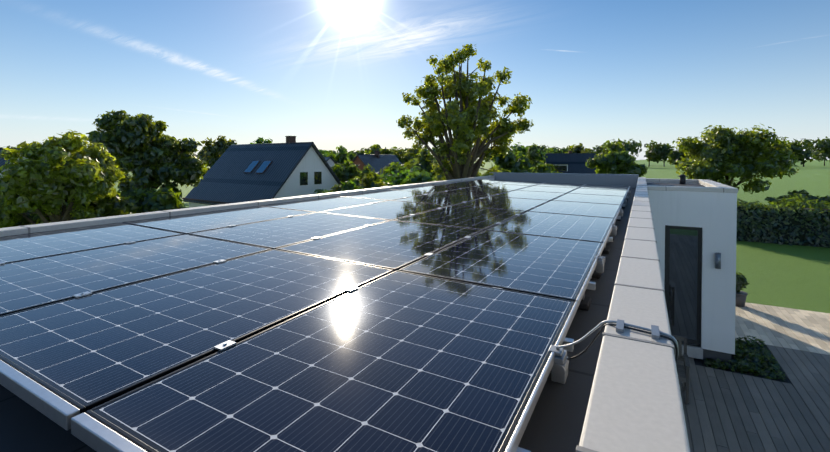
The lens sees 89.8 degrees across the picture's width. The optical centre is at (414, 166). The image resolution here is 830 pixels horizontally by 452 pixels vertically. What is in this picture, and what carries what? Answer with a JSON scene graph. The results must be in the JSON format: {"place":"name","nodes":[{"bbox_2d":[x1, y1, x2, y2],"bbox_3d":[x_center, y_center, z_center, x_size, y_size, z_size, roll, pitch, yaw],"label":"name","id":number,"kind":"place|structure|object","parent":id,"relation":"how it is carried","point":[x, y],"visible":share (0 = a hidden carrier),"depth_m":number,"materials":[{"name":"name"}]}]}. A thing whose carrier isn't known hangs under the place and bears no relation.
{"place":"outdoors","nodes":[
{"label":"outdoors","id":0,"kind":"place"},
{"bbox_2d":[0,179,628,451],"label":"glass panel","id":1,"kind":"object","parent":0,"point":[397,361],"visible":0.88,"depth_m":1.98,"materials":[{"name":"blue glass"}]},
{"bbox_2d":[0,0,829,159],"label":"sky","id":2,"kind":"structure","parent":0,"point":[330,74],"materials":[{"name":"blue"}]},
{"bbox_2d":[113,160,829,312],"bbox_3d":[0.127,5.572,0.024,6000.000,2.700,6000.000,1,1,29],"label":"ground","id":3,"kind":"structure","parent":0,"point":[789,276],"depth_m":17.66,"materials":[{"name":"green plant"}]},
{"bbox_2d":[0,148,27,177],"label":"house","id":4,"kind":"structure","parent":3,"relation":"on","point":[2,162],"depth_m":28.23,"materials":[{"name":"glass"}]},
{"bbox_2d":[1,208,37,227],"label":"bush","id":5,"kind":"object","parent":3,"relation":"on","point":[23,221],"visible":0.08,"depth_m":17.92,"materials":[{"name":"green plant"}]},
{"bbox_2d":[0,129,124,227],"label":"tree","id":6,"kind":"object","parent":3,"relation":"on","point":[49,180],"visible":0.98,"depth_m":15.71,"materials":[{"name":"green plant"}]},
{"bbox_2d":[66,188,138,219],"bbox_3d":[-14.220,3.831,18.436,3.410,6.024,3.619,-1,1,-34],"label":"bush","id":7,"kind":"object","parent":3,"relation":"on","point":[116,205],"visible":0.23,"depth_m":18.09,"materials":[{"name":"green plant"}]},
{"bbox_2d":[92,144,131,181],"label":"tree","id":8,"kind":"object","parent":3,"relation":"on","point":[125,178],"visible":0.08,"depth_m":61.56,"materials":[{"name":"green plant"}]},
{"bbox_2d":[86,110,206,196],"bbox_3d":[-16.179,1.659,25.861,6.029,10.116,5.950,0,1,-23],"label":"tree","id":9,"kind":"object","parent":3,"relation":"on","point":[144,151],"visible":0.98,"depth_m":24.28,"materials":[{"name":"green plant"}]},
{"bbox_2d":[117,184,185,212],"bbox_3d":[-14.496,3.871,21.621,4.739,5.829,4.797,-1,1,-42],"label":"bush","id":10,"kind":"object","parent":3,"relation":"on","point":[168,197],"visible":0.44,"depth_m":21.14,"materials":[{"name":"green plant"}]},
{"bbox_2d":[198,135,236,175],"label":"tree","id":11,"kind":"object","parent":3,"relation":"on","point":[209,150],"visible":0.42,"depth_m":72.46,"materials":[{"name":"green plant"}]},
{"bbox_2d":[250,137,272,143],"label":"tree","id":12,"kind":"object","parent":3,"relation":"on","point":[259,140],"visible":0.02,"depth_m":88.13,"materials":[{"name":"green plant"}]},
{"bbox_2d":[182,136,341,207],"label":"white house","id":13,"kind":"structure","parent":3,"relation":"on","point":[290,167],"depth_m":35.27,"materials":[{"name":"tile"}]},
{"bbox_2d":[319,149,335,159],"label":"tree","id":14,"kind":"object","parent":3,"relation":"on","point":[325,153],"visible":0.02,"depth_m":92.94,"materials":[{"name":"green plant"}]},
{"bbox_2d":[324,157,336,166],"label":"small white house","id":15,"kind":"structure","parent":3,"relation":"on","point":[331,162],"depth_m":65.65,"materials":[{"name":"tile"}]},
{"bbox_2d":[313,180,366,193],"bbox_3d":[-5.321,3.788,29.799,4.124,5.713,4.236,0,1,-24],"label":"bush","id":16,"kind":"object","parent":3,"relation":"on","point":[348,185],"visible":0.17,"depth_m":29.61,"materials":[{"name":"green plant"}]},
{"bbox_2d":[326,146,356,163],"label":"tree","id":17,"kind":"object","parent":3,"relation":"on","point":[340,157],"visible":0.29,"depth_m":69.16,"materials":[{"name":"green plant"}]},
{"bbox_2d":[331,159,374,182],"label":"tree","id":18,"kind":"object","parent":3,"relation":"on","point":[347,170],"visible":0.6,"depth_m":48.33,"materials":[{"name":"green plant"}]},
{"bbox_2d":[330,171,394,191],"bbox_3d":[-3.307,3.490,29.785,5.301,6.313,4.961,1,1,29],"label":"bush","id":19,"kind":"object","parent":3,"relation":"on","point":[368,181],"visible":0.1,"depth_m":29.35,"materials":[{"name":"green plant"}]},
{"bbox_2d":[350,167,384,186],"bbox_3d":[-4.430,3.288,36.086,3.800,6.490,3.598,0,1,-26],"label":"bush","id":20,"kind":"object","parent":3,"relation":"on","point":[356,179],"visible":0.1,"depth_m":35.19,"materials":[{"name":"green plant"}]},
{"bbox_2d":[344,151,401,181],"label":"brick house","id":21,"kind":"structure","parent":3,"relation":"on","point":[377,161],"depth_m":59.45,"materials":[{"name":"brown tile"}]},
{"bbox_2d":[355,144,393,155],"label":"tree","id":22,"kind":"object","parent":3,"relation":"on","point":[377,147],"visible":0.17,"depth_m":79.02,"materials":[{"name":"green plant"}]},
{"bbox_2d":[371,162,408,178],"bbox_3d":[-2.023,3.022,39.832,6.301,6.896,5.582,1,1,29],"label":"tree","id":23,"kind":"object","parent":3,"relation":"on","point":[396,167],"visible":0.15,"depth_m":37.94,"materials":[{"name":"green plant"}]},
{"bbox_2d":[381,170,409,185],"bbox_3d":[-0.752,2.666,34.138,5.726,4.809,6.668,0,1,-20],"label":"bush","id":24,"kind":"object","parent":3,"relation":"on","point":[401,177],"visible":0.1,"depth_m":33.38,"materials":[{"name":"green plant"}]},
{"bbox_2d":[392,147,419,165],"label":"tree","id":25,"kind":"object","parent":3,"relation":"on","point":[404,157],"visible":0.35,"depth_m":97.36,"materials":[{"name":"green plant"}]},
{"bbox_2d":[380,148,443,176],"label":"tree","id":26,"kind":"object","parent":3,"relation":"on","point":[421,161],"visible":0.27,"depth_m":43.07,"materials":[{"name":"green plant"}]},
{"bbox_2d":[383,166,444,185],"bbox_3d":[0.785,2.540,31.803,6.943,5.142,5.294,0,1,-9],"label":"bush","id":27,"kind":"object","parent":3,"relation":"on","point":[416,176],"visible":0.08,"depth_m":30.53,"materials":[{"name":"green plant"}]},
{"bbox_2d":[28,136,829,166],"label":"trees","id":28,"kind":"object","parent":3,"relation":"on","point":[819,152],"visible":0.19,"depth_m":228.23,"materials":[{"name":"green plant"}]},
{"bbox_2d":[396,44,533,180],"bbox_3d":[2.382,-0.234,21.115,6.920,11.863,6.161,1,1,29],"label":"tree","id":29,"kind":"object","parent":3,"relation":"on","point":[468,121],"visible":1,"depth_m":20.50,"materials":[{"name":"green plant"}]},
{"bbox_2d":[479,165,510,176],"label":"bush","id":30,"kind":"object","parent":3,"relation":"on","point":[488,173],"depth_m":33.77,"materials":[{"name":"green plant"}]},
{"bbox_2d":[487,149,532,172],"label":"tree","id":31,"kind":"object","parent":3,"relation":"on","point":[511,161],"visible":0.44,"depth_m":45.59,"materials":[{"name":"green plant"}]},
{"bbox_2d":[493,142,547,166],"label":"tree","id":32,"kind":"object","parent":3,"relation":"on","point":[522,148],"visible":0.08,"depth_m":69.80,"materials":[{"name":"green plant"}]},
{"bbox_2d":[524,143,553,170],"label":"tree","id":33,"kind":"object","parent":3,"relation":"on","point":[532,155],"visible":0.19,"depth_m":52.16,"materials":[{"name":"green plant"}]},
{"bbox_2d":[519,163,558,172],"bbox_3d":[10.714,2.289,40.653,5.506,5.339,5.971,0,1,-26],"label":"bush","id":34,"kind":"object","parent":3,"relation":"on","point":[539,168],"visible":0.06,"depth_m":39.59,"materials":[{"name":"green plant"}]},
{"bbox_2d":[546,146,562,152],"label":"tree","id":35,"kind":"object","parent":3,"relation":"on","point":[553,150],"visible":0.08,"depth_m":98.80,"materials":[{"name":"green plant"}]},
{"bbox_2d":[543,151,596,173],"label":"house","id":36,"kind":"structure","parent":3,"relation":"on","point":[569,162],"depth_m":74.86,"materials":[{"name":"tile"}]},
{"bbox_2d":[566,143,593,152],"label":"tree","id":37,"kind":"object","parent":3,"relation":"on","point":[579,148],"visible":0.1,"depth_m":110.90,"materials":[{"name":"green plant"}]},
{"bbox_2d":[585,141,648,176],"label":"tree","id":38,"kind":"object","parent":3,"relation":"on","point":[612,158],"visible":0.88,"depth_m":48.84,"materials":[{"name":"green plant"}]},
{"bbox_2d":[637,182,736,353],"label":"wing walls","id":39,"kind":"structure","parent":3,"relation":"on","point":[713,215],"depth_m":8.56,"materials":[{"name":"white paint"}]},
{"bbox_2d":[636,177,646,186],"bbox_3d":[6.235,0.434,11.437,0.210,0.085,4.712,1,1,29],"label":"wing coping","id":40,"kind":"object","parent":39,"relation":"on","point":[641,181],"visible":0.83,"depth_m":10.95,"materials":[{"name":"metal"}]},
{"bbox_2d":[646,178,697,182],"bbox_3d":[7.579,0.419,12.307,1.300,0.085,0.280,1,1,29],"label":"wing coping","id":41,"kind":"object","parent":39,"relation":"attached to","point":[671,180],"visible":0.77,"depth_m":12.21,"materials":[{"name":"metal"}]},
{"bbox_2d":[647,183,704,186],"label":"wing roof","id":42,"kind":"structure","parent":39,"relation":"on","point":[673,184],"depth_m":11.62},
{"bbox_2d":[664,225,701,345],"bbox_3d":[5.709,2.517,8.881,0.670,2.500,0.130,1,1,29],"label":"door frame","id":43,"kind":"object","parent":39,"relation":"attached to","point":[697,341],"visible":0.6,"depth_m":8.77,"materials":[{"name":"black metal"}]},
{"bbox_2d":[668,228,697,338],"bbox_3d":[5.722,2.501,8.905,0.520,2.320,0.015,1,1,29],"label":"door glass","id":44,"kind":"object","parent":43,"relation":"in","point":[683,284],"visible":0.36,"depth_m":8.89,"materials":[{"name":"black glass"}]},
{"bbox_2d":[679,174,687,183],"bbox_3d":[7.540,0.367,11.724,0.260,0.280,0.260,1,1,29],"label":"roof vent","id":45,"kind":"object","parent":39,"relation":"on","point":[682,178],"visible":1,"depth_m":11.67,"materials":[{"name":"black metal"}]},
{"bbox_2d":[648,186,737,192],"bbox_3d":[5.827,0.480,8.809,1.582,0.085,0.280,1,1,29],"label":"wing coping","id":46,"kind":"object","parent":39,"relation":"on","point":[700,189],"visible":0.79,"depth_m":8.66,"materials":[{"name":"metal"}]},
{"bbox_2d":[696,349,730,364],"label":"wing plinth","id":47,"kind":"structure","parent":39,"relation":"attached to","point":[715,355],"depth_m":8.58,"materials":[{"name":"grey concrete"}]},
{"bbox_2d":[698,179,733,187],"bbox_3d":[7.407,0.454,10.335,0.280,0.085,3.902,1,1,29],"label":"wing coping","id":48,"kind":"object","parent":39,"relation":"on","point":[709,183],"visible":0.69,"depth_m":10.07,"materials":[{"name":"metal"}]},
{"bbox_2d":[715,252,720,268],"bbox_3d":[6.153,1.914,8.453,0.102,0.312,0.116,1,1,29],"label":"wall lamp","id":49,"kind":"object","parent":39,"relation":"attached to","point":[717,260],"visible":1,"depth_m":8.41,"materials":[{"name":"grey metal"}]},
{"bbox_2d":[672,123,798,193],"bbox_3d":[28.939,-0.034,38.388,10.749,7.786,8.931,-1,1,-38],"label":"tree","id":50,"kind":"object","parent":3,"relation":"on","point":[718,153],"visible":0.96,"depth_m":37.14,"materials":[{"name":"green plant"}]},
{"bbox_2d":[682,346,790,451],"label":"deck subframe","id":51,"kind":"object","parent":3,"relation":"on","point":[697,362],"depth_m":8.13,"materials":[{"name":"black wood"}]},
{"bbox_2d":[676,345,829,451],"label":"deck boards","id":52,"kind":"object","parent":51,"relation":"on","point":[757,414],"visible":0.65,"depth_m":6.97,"materials":[{"name":"grey wood"}]},
{"bbox_2d":[672,335,689,403],"bbox_3d":[4.513,3.551,7.388,0.580,0.960,0.550,1,1,29],"label":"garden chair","id":53,"kind":"object","parent":52,"relation":"on","point":[683,373],"visible":0.35,"depth_m":7.35,"materials":[{"name":"grey wood"}]},
{"bbox_2d":[673,342,702,359],"bbox_3d":[5.661,3.873,8.817,0.710,0.210,0.190,1,1,29],"label":"step door","id":54,"kind":"structure","parent":52,"relation":"on","point":[693,351],"depth_m":8.65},
{"bbox_2d":[701,336,788,382],"bbox_3d":[6.818,3.947,8.848,1.344,0.237,1.869,1,1,29],"label":"planting bed","id":55,"kind":"object","parent":3,"relation":"on","point":[754,358],"visible":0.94,"depth_m":8.39,"materials":[{"name":"green plant"}]},
{"bbox_2d":[735,302,829,354],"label":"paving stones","id":56,"kind":"object","parent":3,"relation":"on","point":[798,329],"visible":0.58,"depth_m":10.29,"materials":[{"name":"stone"}]},
{"bbox_2d":[736,272,749,306],"bbox_3d":[9.174,3.479,11.884,0.592,0.951,0.561,1,1,29],"label":"plant pot","id":57,"kind":"object","parent":56,"relation":"on","point":[741,283],"visible":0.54,"depth_m":11.70,"materials":[{"name":"grey ceramic"}]},
{"bbox_2d":[736,193,829,247],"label":"hedge","id":58,"kind":"object","parent":3,"relation":"on","point":[781,224],"visible":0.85,"depth_m":20.50,"materials":[{"name":"green plant"}]},
{"bbox_2d":[764,189,829,208],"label":"tree","id":59,"kind":"object","parent":3,"relation":"on","point":[805,193],"visible":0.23,"depth_m":30.38,"materials":[{"name":"green plant"}]},
{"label":"building walls","id":60,"kind":"object","parent":3,"relation":"on","visible":0},
{"bbox_2d":[0,175,494,236],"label":"coping","id":61,"kind":"object","parent":60,"relation":"attached to","point":[19,230],"visible":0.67,"depth_m":5.09,"materials":[{"name":"metal"}]},
{"bbox_2d":[20,176,488,233],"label":"coping joints","id":62,"kind":"object","parent":61,"relation":"on","point":[249,201],"visible":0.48,"depth_m":4.99,"materials":[{"name":"grey metal"}]},
{"bbox_2d":[0,189,635,451],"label":"roof membrane","id":63,"kind":"object","parent":60,"relation":"on","point":[556,421],"depth_m":1.63,"materials":[{"name":"black rubber"}]},
{"bbox_2d":[489,172,638,188],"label":"parapet wall","id":64,"kind":"structure","parent":63,"relation":"on","point":[630,180],"depth_m":14.52,"materials":[{"name":"grey concrete"}]},
{"bbox_2d":[516,191,629,451],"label":"mount rails","id":65,"kind":"object","parent":63,"relation":"on","point":[590,286],"visible":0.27,"depth_m":1.87,"materials":[{"name":"silver metal"}]},
{"bbox_2d":[0,189,628,451],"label":"panel edge rails","id":66,"kind":"object","parent":65,"relation":"on","point":[92,433],"visible":0.92,"depth_m":1.27,"materials":[{"name":"silver metal"}]},
{"bbox_2d":[0,179,629,451],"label":"panel frames","id":67,"kind":"structure","parent":65,"relation":"on","point":[89,408],"depth_m":2.31,"materials":[{"name":"silver metal"}]},
{"bbox_2d":[0,181,612,350],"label":"panel clamps","id":68,"kind":"object","parent":67,"relation":"attached to","point":[224,345],"visible":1,"depth_m":2.38,"materials":[{"name":"silver metal"}]},
{"bbox_2d":[547,193,629,382],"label":"ballast block","id":69,"kind":"structure","parent":63,"relation":"on","point":[585,303],"depth_m":2.80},
{"bbox_2d":[548,187,630,383],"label":"mount brackets","id":70,"kind":"object","parent":69,"relation":"on","point":[559,371],"visible":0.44,"depth_m":1.66,"materials":[{"name":"grey metal"}]},
{"bbox_2d":[558,320,678,358],"bbox_3d":[0.735,2.203,1.573,0.416,3.262,0.019,1,1,41],"label":"cable conduit","id":71,"kind":"object","parent":60,"relation":"attached to","point":[610,321],"visible":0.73,"depth_m":1.55,"materials":[{"name":"grey plastic"}]},
{"bbox_2d":[567,324,677,362],"bbox_3d":[1.514,1.460,2.978,0.395,1.820,3.366,1,1,29],"label":"solar cable","id":72,"kind":"object","parent":60,"relation":"attached to","point":[601,329],"visible":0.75,"depth_m":1.50,"materials":[{"name":"black plastic"}]},
{"bbox_2d":[579,187,689,451],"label":"coping","id":73,"kind":"object","parent":60,"relation":"attached to","point":[635,404],"visible":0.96,"depth_m":1.20,"materials":[{"name":"concrete"}]},
{"bbox_2d":[576,187,674,451],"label":"coping joints","id":74,"kind":"object","parent":73,"relation":"on","point":[580,449],"visible":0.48,"depth_m":1.44,"materials":[{"name":"grey concrete"}]},
{"bbox_2d":[616,319,659,339],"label":"cable clips","id":75,"kind":"object","parent":60,"relation":"attached to","point":[655,333],"visible":0.93,"depth_m":1.47,"materials":[{"name":"grey metal"}]}
]}

